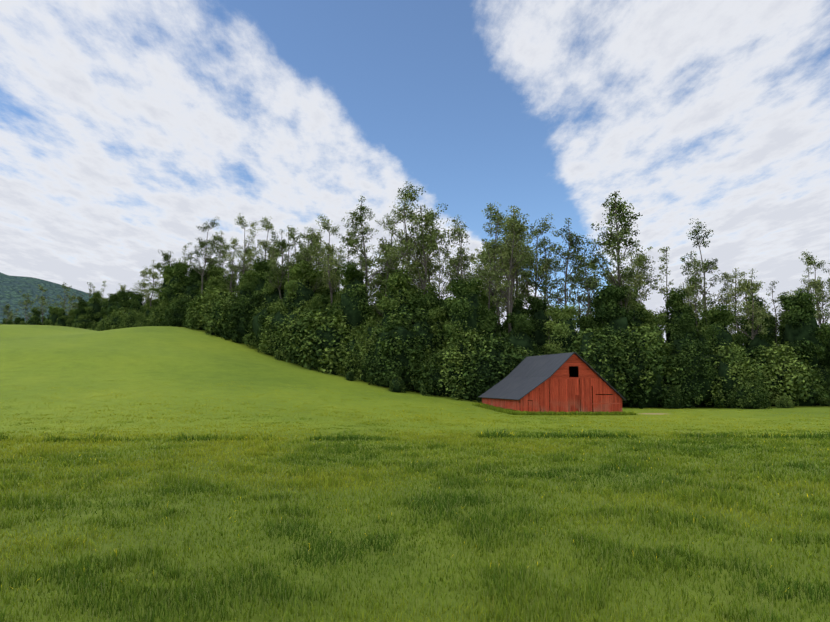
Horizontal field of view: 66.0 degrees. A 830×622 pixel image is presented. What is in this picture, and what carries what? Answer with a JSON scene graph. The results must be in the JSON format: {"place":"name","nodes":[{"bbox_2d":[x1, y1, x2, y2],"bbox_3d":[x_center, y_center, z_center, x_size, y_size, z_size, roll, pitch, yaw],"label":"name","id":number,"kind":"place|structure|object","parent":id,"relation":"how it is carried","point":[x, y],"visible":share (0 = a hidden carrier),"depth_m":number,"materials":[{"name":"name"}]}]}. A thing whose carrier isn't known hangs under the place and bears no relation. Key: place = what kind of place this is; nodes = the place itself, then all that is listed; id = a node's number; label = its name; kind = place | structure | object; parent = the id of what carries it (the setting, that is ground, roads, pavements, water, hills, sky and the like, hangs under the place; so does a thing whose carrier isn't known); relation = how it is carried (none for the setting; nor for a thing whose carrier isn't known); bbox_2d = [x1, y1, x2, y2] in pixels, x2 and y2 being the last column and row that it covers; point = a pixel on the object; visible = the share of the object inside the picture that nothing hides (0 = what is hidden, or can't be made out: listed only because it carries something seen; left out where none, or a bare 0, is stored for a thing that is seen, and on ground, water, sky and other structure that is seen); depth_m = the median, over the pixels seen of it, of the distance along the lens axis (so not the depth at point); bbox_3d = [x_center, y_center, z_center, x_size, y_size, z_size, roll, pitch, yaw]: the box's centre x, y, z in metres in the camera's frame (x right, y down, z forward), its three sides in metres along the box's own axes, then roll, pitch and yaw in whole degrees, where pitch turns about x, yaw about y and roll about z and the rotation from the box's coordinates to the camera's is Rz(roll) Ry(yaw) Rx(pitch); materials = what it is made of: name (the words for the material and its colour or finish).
{"place":"outdoors","nodes":[
{"label":"outdoors","id":0,"kind":"place"},
{"bbox_2d":[0,272,102,323],"bbox_3d":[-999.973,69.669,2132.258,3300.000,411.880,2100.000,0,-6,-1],"label":"mountain","id":1,"kind":"structure","parent":0,"point":[11,287],"depth_m":1719.67,"materials":[{"name":"green plant"}]},
{"bbox_2d":[0,324,829,621],"bbox_3d":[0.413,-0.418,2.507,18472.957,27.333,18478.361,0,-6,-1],"label":"terrain","id":2,"kind":"structure","parent":0,"point":[36,358],"depth_m":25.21,"materials":[{"name":"green plant"}]},
{"bbox_2d":[72,312,95,328],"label":"bush","id":3,"kind":"object","parent":2,"relation":"on","point":[84,322],"visible":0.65,"depth_m":200.88,"materials":[{"name":"green plant"}]},
{"bbox_2d":[84,290,107,321],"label":"tree","id":4,"kind":"object","parent":2,"relation":"on","point":[93,308],"visible":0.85,"depth_m":205.21,"materials":[{"name":"green plant"}]},
{"bbox_2d":[101,305,133,329],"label":"bush","id":5,"kind":"object","parent":2,"relation":"on","point":[111,323],"visible":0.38,"depth_m":188.15,"materials":[{"name":"green plant"}]},
{"bbox_2d":[108,289,131,312],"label":"tree","id":6,"kind":"object","parent":2,"relation":"on","point":[123,299],"visible":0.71,"depth_m":194.57,"materials":[{"name":"green plant"}]},
{"bbox_2d":[117,310,143,328],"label":"bush","id":7,"kind":"object","parent":2,"relation":"on","point":[131,318],"visible":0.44,"depth_m":183.49,"materials":[{"name":"green plant"}]},
{"bbox_2d":[127,291,143,313],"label":"tree","id":8,"kind":"object","parent":2,"relation":"on","point":[135,302],"visible":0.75,"depth_m":193.86,"materials":[{"name":"green plant"}]},
{"bbox_2d":[139,260,164,306],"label":"tall tree","id":9,"kind":"object","parent":2,"relation":"on","point":[153,275],"visible":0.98,"depth_m":186.09,"materials":[{"name":"green plant"}]},
{"bbox_2d":[145,300,168,325],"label":"bush","id":10,"kind":"object","parent":2,"relation":"on","point":[157,313],"visible":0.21,"depth_m":171.06,"materials":[{"name":"green plant"}]},
{"bbox_2d":[148,265,172,304],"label":"tree","id":11,"kind":"object","parent":2,"relation":"on","point":[166,280],"visible":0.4,"depth_m":176.46,"materials":[{"name":"green plant"}]},
{"bbox_2d":[161,258,192,304],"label":"tree","id":12,"kind":"object","parent":2,"relation":"on","point":[178,272],"visible":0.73,"depth_m":171.41,"materials":[{"name":"green plant"}]},
{"bbox_2d":[161,295,192,326],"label":"bush","id":13,"kind":"object","parent":2,"relation":"on","point":[179,311],"visible":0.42,"depth_m":161.34,"materials":[{"name":"green plant"}]},
{"bbox_2d":[180,267,205,300],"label":"tree","id":14,"kind":"object","parent":2,"relation":"on","point":[192,288],"visible":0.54,"depth_m":168.88,"materials":[{"name":"green plant"}]},
{"bbox_2d":[182,290,212,330],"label":"bush","id":15,"kind":"object","parent":2,"relation":"on","point":[191,303],"visible":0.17,"depth_m":150.56,"materials":[{"name":"green plant"}]},
{"bbox_2d":[183,217,225,293],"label":"tall tree","id":16,"kind":"object","parent":2,"relation":"on","point":[202,244],"visible":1,"depth_m":167.51,"materials":[{"name":"green plant"}]},
{"bbox_2d":[186,283,235,329],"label":"bush","id":17,"kind":"object","parent":2,"relation":"on","point":[204,308],"visible":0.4,"depth_m":147.56,"materials":[{"name":"green plant"}]},
{"bbox_2d":[211,232,233,277],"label":"tall tree","id":18,"kind":"object","parent":2,"relation":"on","point":[222,251],"visible":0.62,"depth_m":182.28,"materials":[{"name":"green plant"}]},
{"bbox_2d":[201,289,247,337],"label":"bush","id":19,"kind":"object","parent":2,"relation":"on","point":[220,311],"visible":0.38,"depth_m":140.96,"materials":[{"name":"green plant"}]},
{"bbox_2d":[219,292,264,344],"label":"bush","id":20,"kind":"object","parent":2,"relation":"on","point":[240,316],"visible":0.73,"depth_m":135.75,"materials":[{"name":"green plant"}]},
{"bbox_2d":[224,214,264,273],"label":"tall tree","id":21,"kind":"object","parent":2,"relation":"on","point":[240,218],"visible":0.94,"depth_m":154.66,"materials":[{"name":"green plant"}]},
{"bbox_2d":[238,270,256,297],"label":"tree","id":22,"kind":"object","parent":2,"relation":"on","point":[246,279],"visible":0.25,"depth_m":146.73,"materials":[{"name":"green plant"}]},
{"bbox_2d":[242,300,278,348],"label":"bush","id":23,"kind":"object","parent":2,"relation":"on","point":[259,317],"visible":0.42,"depth_m":130.99,"materials":[{"name":"green plant"}]},
{"bbox_2d":[250,216,283,267],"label":"tall tree","id":24,"kind":"object","parent":2,"relation":"on","point":[270,227],"visible":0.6,"depth_m":158.11,"materials":[{"name":"green plant"}]},
{"bbox_2d":[249,256,287,298],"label":"tree","id":25,"kind":"object","parent":2,"relation":"on","point":[261,267],"visible":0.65,"depth_m":142.10,"materials":[{"name":"green plant"}]},
{"bbox_2d":[258,266,286,307],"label":"tree","id":26,"kind":"object","parent":2,"relation":"on","point":[270,293],"visible":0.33,"depth_m":137.67,"materials":[{"name":"green plant"}]},
{"bbox_2d":[255,300,305,358],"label":"bush","id":27,"kind":"object","parent":2,"relation":"on","point":[280,316],"visible":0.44,"depth_m":125.49,"materials":[{"name":"green plant"}]},
{"bbox_2d":[265,229,304,300],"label":"tall tree","id":28,"kind":"object","parent":2,"relation":"on","point":[281,245],"visible":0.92,"depth_m":136.96,"materials":[{"name":"green plant"}]},
{"bbox_2d":[269,310,310,360],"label":"bush","id":29,"kind":"object","parent":2,"relation":"on","point":[288,333],"visible":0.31,"depth_m":122.77,"materials":[{"name":"green plant"}]},
{"bbox_2d":[268,260,319,314],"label":"tree","id":30,"kind":"object","parent":2,"relation":"on","point":[299,292],"visible":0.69,"depth_m":130.38,"materials":[{"name":"green plant"}]},
{"bbox_2d":[296,227,327,291],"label":"tall tree","id":31,"kind":"object","parent":2,"relation":"on","point":[309,237],"visible":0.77,"depth_m":134.26,"materials":[{"name":"green plant"}]},
{"bbox_2d":[302,293,327,319],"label":"tree","id":32,"kind":"object","parent":2,"relation":"on","point":[317,301],"visible":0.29,"depth_m":125.03,"materials":[{"name":"green plant"}]},
{"bbox_2d":[285,297,345,372],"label":"bush","id":33,"kind":"object","parent":2,"relation":"on","point":[307,319],"visible":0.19,"depth_m":117.32,"materials":[{"name":"green plant"}]},
{"bbox_2d":[312,268,342,305],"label":"tree","id":34,"kind":"object","parent":2,"relation":"on","point":[325,291],"visible":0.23,"depth_m":135.76,"materials":[{"name":"green plant"}]},
{"bbox_2d":[293,301,363,374],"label":"bush","id":35,"kind":"object","parent":2,"relation":"on","point":[334,338],"visible":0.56,"depth_m":115.06,"materials":[{"name":"green plant"}]},
{"bbox_2d":[310,215,355,302],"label":"tall tree","id":36,"kind":"object","parent":2,"relation":"on","point":[330,252],"visible":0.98,"depth_m":128.89,"materials":[{"name":"green plant"}]},
{"bbox_2d":[334,327,367,378],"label":"bush","id":37,"kind":"object","parent":2,"relation":"on","point":[349,348],"visible":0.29,"depth_m":112.19,"materials":[{"name":"green plant"}]},
{"bbox_2d":[324,260,381,339],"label":"tree","id":38,"kind":"object","parent":2,"relation":"on","point":[354,308],"visible":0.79,"depth_m":116.69,"materials":[{"name":"green plant"}]},
{"bbox_2d":[347,319,381,382],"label":"bush","id":39,"kind":"object","parent":2,"relation":"on","point":[368,336],"visible":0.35,"depth_m":110.62,"materials":[{"name":"green plant"}]},
{"bbox_2d":[333,196,404,290],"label":"tall tree","id":40,"kind":"object","parent":2,"relation":"on","point":[360,220],"visible":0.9,"depth_m":122.33,"materials":[{"name":"green plant"}]},
{"bbox_2d":[359,345,389,386],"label":"bush","id":41,"kind":"object","parent":2,"relation":"on","point":[375,366],"visible":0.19,"depth_m":105.31,"materials":[{"name":"green plant"}]},
{"bbox_2d":[365,254,399,315],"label":"tall tree","id":42,"kind":"object","parent":2,"relation":"on","point":[388,270],"visible":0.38,"depth_m":116.28,"materials":[{"name":"green plant"}]},
{"bbox_2d":[355,206,412,288],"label":"tall tree","id":43,"kind":"object","parent":2,"relation":"on","point":[389,222],"visible":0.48,"depth_m":128.05,"materials":[{"name":"green plant"}]},
{"bbox_2d":[370,271,400,318],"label":"tree","id":44,"kind":"object","parent":2,"relation":"on","point":[379,294],"visible":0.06,"depth_m":124.39,"materials":[{"name":"green plant"}]},
{"bbox_2d":[365,267,418,332],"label":"tree","id":45,"kind":"object","parent":2,"relation":"on","point":[397,285],"visible":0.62,"depth_m":111.79,"materials":[{"name":"green plant"}]},
{"bbox_2d":[361,303,446,391],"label":"bush","id":46,"kind":"object","parent":2,"relation":"on","point":[402,342],"visible":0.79,"depth_m":103.53,"materials":[{"name":"green plant"}]},
{"bbox_2d":[371,181,438,273],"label":"tall tree","id":47,"kind":"object","parent":2,"relation":"on","point":[408,195],"visible":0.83,"depth_m":114.43,"materials":[{"name":"green plant"}]},
{"bbox_2d":[389,203,436,287],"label":"tall tree","id":48,"kind":"object","parent":2,"relation":"on","point":[410,217],"visible":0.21,"depth_m":128.13,"materials":[{"name":"green plant"}]},
{"bbox_2d":[404,338,444,391],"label":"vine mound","id":49,"kind":"object","parent":2,"relation":"on","point":[427,362],"visible":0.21,"depth_m":103.06,"materials":[{"name":"green plant"}]},
{"bbox_2d":[398,203,452,293],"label":"tall tree","id":50,"kind":"object","parent":2,"relation":"on","point":[422,249],"visible":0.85,"depth_m":113.25,"materials":[{"name":"green plant"}]},
{"bbox_2d":[405,283,446,320],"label":"tree","id":51,"kind":"object","parent":2,"relation":"on","point":[427,301],"visible":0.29,"depth_m":110.99,"materials":[{"name":"green plant"}]},
{"bbox_2d":[408,227,453,295],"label":"tall tree","id":52,"kind":"object","parent":2,"relation":"on","point":[429,266],"visible":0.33,"depth_m":122.21,"materials":[{"name":"green plant"}]},
{"bbox_2d":[410,344,458,397],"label":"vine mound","id":53,"kind":"object","parent":2,"relation":"on","point":[432,387],"visible":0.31,"depth_m":99.90,"materials":[{"name":"green plant"}]},
{"bbox_2d":[426,305,450,349],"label":"tree","id":54,"kind":"object","parent":2,"relation":"on","point":[436,318],"visible":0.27,"depth_m":106.87,"materials":[{"name":"green plant"}]},
{"bbox_2d":[431,216,484,296],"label":"tall tree","id":55,"kind":"object","parent":2,"relation":"on","point":[453,238],"visible":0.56,"depth_m":114.75,"materials":[{"name":"green plant"}]},
{"bbox_2d":[448,229,475,280],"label":"thin tree","id":56,"kind":"object","parent":2,"relation":"on","point":[462,251],"visible":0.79,"depth_m":110.73,"materials":[{"name":"green plant"}]},
{"bbox_2d":[438,326,491,399],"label":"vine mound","id":57,"kind":"object","parent":2,"relation":"on","point":[454,358],"visible":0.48,"depth_m":98.30,"materials":[{"name":"green plant"}]},
{"bbox_2d":[437,276,505,347],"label":"tree","id":58,"kind":"object","parent":2,"relation":"on","point":[465,302],"visible":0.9,"depth_m":102.56,"materials":[{"name":"green plant"}]},
{"bbox_2d":[468,305,499,341],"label":"tree","id":59,"kind":"object","parent":2,"relation":"on","point":[483,310],"visible":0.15,"depth_m":102.54,"materials":[{"name":"green plant"}]},
{"bbox_2d":[459,213,513,303],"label":"tall tree","id":60,"kind":"object","parent":2,"relation":"on","point":[500,227],"visible":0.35,"depth_m":122.92,"materials":[{"name":"green plant"}]},
{"bbox_2d":[450,331,523,402],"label":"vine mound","id":61,"kind":"object","parent":2,"relation":"on","point":[492,366],"visible":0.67,"depth_m":95.21,"materials":[{"name":"green plant"}]},
{"bbox_2d":[468,241,505,308],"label":"thin tree","id":62,"kind":"object","parent":2,"relation":"on","point":[492,260],"visible":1,"depth_m":104.20,"materials":[{"name":"green plant"}]},
{"bbox_2d":[469,201,522,338],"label":"tall tree","id":63,"kind":"object","parent":2,"relation":"on","point":[497,217],"visible":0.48,"depth_m":111.15,"materials":[{"name":"green plant"}]},
{"bbox_2d":[464,205,547,331],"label":"tall tree","id":64,"kind":"object","parent":2,"relation":"on","point":[519,233],"visible":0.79,"depth_m":104.21,"materials":[{"name":"green plant"}]},
{"bbox_2d":[486,208,532,332],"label":"tall tree","id":65,"kind":"object","parent":2,"relation":"on","point":[502,252],"visible":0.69,"depth_m":106.09,"materials":[{"name":"green plant"}]},
{"bbox_2d":[501,296,531,332],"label":"tree","id":66,"kind":"object","parent":2,"relation":"on","point":[518,308],"visible":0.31,"depth_m":110.56,"materials":[{"name":"green plant"}]},
{"bbox_2d":[497,312,542,355],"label":"tree","id":67,"kind":"object","parent":2,"relation":"on","point":[520,334],"visible":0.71,"depth_m":100.63,"materials":[{"name":"green plant"}]},
{"bbox_2d":[505,214,564,307],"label":"tall tree","id":68,"kind":"object","parent":2,"relation":"on","point":[532,262],"visible":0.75,"depth_m":118.47,"materials":[{"name":"green plant"}]},
{"bbox_2d":[523,296,551,355],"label":"tree","id":69,"kind":"object","parent":2,"relation":"on","point":[537,306],"visible":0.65,"depth_m":108.30,"materials":[{"name":"green plant"}]},
{"bbox_2d":[516,229,569,308],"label":"tall tree","id":70,"kind":"object","parent":2,"relation":"on","point":[553,245],"visible":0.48,"depth_m":121.78,"materials":[{"name":"green plant"}]},
{"bbox_2d":[479,352,625,412],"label":"barn","id":71,"kind":"structure","parent":2,"relation":"on","point":[568,382],"depth_m":76.59,"materials":[{"name":"wood"}]},
{"bbox_2d":[520,218,596,305],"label":"tall tree","id":72,"kind":"object","parent":2,"relation":"on","point":[571,243],"visible":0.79,"depth_m":116.62,"materials":[{"name":"green plant"}]},
{"bbox_2d":[539,303,578,354],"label":"tree","id":73,"kind":"object","parent":2,"relation":"on","point":[562,328],"visible":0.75,"depth_m":100.35,"materials":[{"name":"green plant"}]},
{"bbox_2d":[562,249,607,326],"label":"tall tree","id":74,"kind":"object","parent":2,"relation":"on","point":[586,280],"visible":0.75,"depth_m":106.10,"materials":[{"name":"green plant"}]},
{"bbox_2d":[561,325,638,406],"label":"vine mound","id":75,"kind":"object","parent":2,"relation":"on","point":[596,352],"visible":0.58,"depth_m":93.37,"materials":[{"name":"green plant"}]},
{"bbox_2d":[577,191,645,307],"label":"tall tree","id":76,"kind":"object","parent":2,"relation":"on","point":[619,207],"visible":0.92,"depth_m":104.58,"materials":[{"name":"green plant"}]},
{"bbox_2d":[580,280,643,346],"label":"tree","id":77,"kind":"object","parent":2,"relation":"on","point":[609,313],"visible":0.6,"depth_m":100.14,"materials":[{"name":"green plant"}]},
{"bbox_2d":[613,262,642,312],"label":"tall tree","id":78,"kind":"object","parent":2,"relation":"on","point":[631,290],"visible":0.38,"depth_m":103.21,"materials":[{"name":"green plant"}]},
{"bbox_2d":[608,246,652,300],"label":"tall tree","id":79,"kind":"object","parent":2,"relation":"on","point":[637,277],"visible":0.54,"depth_m":112.16,"materials":[{"name":"green plant"}]},
{"bbox_2d":[605,243,657,303],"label":"tall tree","id":80,"kind":"object","parent":2,"relation":"on","point":[644,272],"visible":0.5,"depth_m":126.45,"materials":[{"name":"green plant"}]},
{"bbox_2d":[622,285,650,329],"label":"tree","id":81,"kind":"object","parent":2,"relation":"on","point":[641,307],"visible":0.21,"depth_m":106.47,"materials":[{"name":"green plant"}]},
{"bbox_2d":[610,322,684,408],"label":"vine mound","id":82,"kind":"object","parent":2,"relation":"on","point":[647,355],"visible":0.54,"depth_m":93.68,"materials":[{"name":"green plant"}]},
{"bbox_2d":[639,309,670,349],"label":"tree","id":83,"kind":"object","parent":2,"relation":"on","point":[649,318],"visible":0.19,"depth_m":103.89,"materials":[{"name":"green plant"}]},
{"bbox_2d":[653,246,673,297],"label":"thin tree","id":84,"kind":"object","parent":2,"relation":"on","point":[661,289],"visible":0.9,"depth_m":111.85,"materials":[{"name":"green plant"}]},
{"bbox_2d":[659,384,687,408],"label":"shrub","id":85,"kind":"object","parent":2,"relation":"on","point":[676,402],"visible":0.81,"depth_m":91.81,"materials":[{"name":"green plant"}]},
{"bbox_2d":[654,287,700,344],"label":"tree","id":86,"kind":"object","parent":2,"relation":"on","point":[675,303],"visible":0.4,"depth_m":105.91,"materials":[{"name":"green plant"}]},
{"bbox_2d":[670,313,701,345],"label":"tree","id":87,"kind":"object","parent":2,"relation":"on","point":[684,323],"visible":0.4,"depth_m":101.72,"materials":[{"name":"green plant"}]},
{"bbox_2d":[678,282,705,313],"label":"tall tree","id":88,"kind":"object","parent":2,"relation":"on","point":[690,289],"visible":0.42,"depth_m":112.21,"materials":[{"name":"green plant"}]},
{"bbox_2d":[663,327,730,407],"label":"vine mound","id":89,"kind":"object","parent":2,"relation":"on","point":[694,360],"visible":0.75,"depth_m":93.88,"materials":[{"name":"green plant"}]},
{"bbox_2d":[680,218,732,312],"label":"tall tree","id":90,"kind":"object","parent":2,"relation":"on","point":[706,267],"visible":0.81,"depth_m":116.89,"materials":[{"name":"green plant"}]},
{"bbox_2d":[695,303,746,354],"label":"tree","id":91,"kind":"object","parent":2,"relation":"on","point":[715,330],"visible":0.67,"depth_m":99.96,"materials":[{"name":"green plant"}]},
{"bbox_2d":[712,266,757,336],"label":"tall tree","id":92,"kind":"object","parent":2,"relation":"on","point":[731,293],"visible":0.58,"depth_m":112.84,"materials":[{"name":"green plant"}]},
{"bbox_2d":[704,341,772,408],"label":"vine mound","id":93,"kind":"object","parent":2,"relation":"on","point":[732,369],"visible":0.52,"depth_m":94.17,"materials":[{"name":"green plant"}]},
{"bbox_2d":[726,378,771,408],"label":"shrub","id":94,"kind":"object","parent":2,"relation":"on","point":[755,396],"visible":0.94,"depth_m":91.47,"materials":[{"name":"green plant"}]},
{"bbox_2d":[728,268,773,339],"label":"tall tree","id":95,"kind":"object","parent":2,"relation":"on","point":[752,287],"visible":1,"depth_m":103.18,"materials":[{"name":"green plant"}]},
{"bbox_2d":[732,296,782,352],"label":"tree","id":96,"kind":"object","parent":2,"relation":"on","point":[771,333],"visible":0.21,"depth_m":108.05,"materials":[{"name":"green plant"}]},
{"bbox_2d":[733,318,786,363],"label":"tree","id":97,"kind":"object","parent":2,"relation":"on","point":[749,344],"visible":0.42,"depth_m":102.89,"materials":[{"name":"green plant"}]},
{"bbox_2d":[749,341,828,405],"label":"bush","id":98,"kind":"object","parent":2,"relation":"on","point":[787,375],"visible":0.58,"depth_m":97.08,"materials":[{"name":"green plant"}]},
{"bbox_2d":[776,288,829,370],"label":"tree","id":99,"kind":"object","parent":2,"relation":"on","point":[804,333],"visible":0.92,"depth_m":100.93,"materials":[{"name":"green plant"}]},
{"bbox_2d":[796,250,829,324],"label":"tall tree","id":100,"kind":"object","parent":2,"relation":"on","point":[818,265],"visible":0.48,"depth_m":133.00,"materials":[{"name":"green plant"}]},
{"bbox_2d":[796,366,829,406],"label":"bush","id":101,"kind":"object","parent":2,"relation":"on","point":[805,403],"visible":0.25,"depth_m":98.59,"materials":[{"name":"green plant"}]},
{"bbox_2d":[814,364,829,405],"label":"bush","id":102,"kind":"object","parent":2,"relation":"on","point":[824,372],"visible":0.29,"depth_m":100.14,"materials":[{"name":"green plant"}]},
{"bbox_2d":[0,0,829,341],"label":"sky","id":103,"kind":"structure","parent":0,"point":[127,127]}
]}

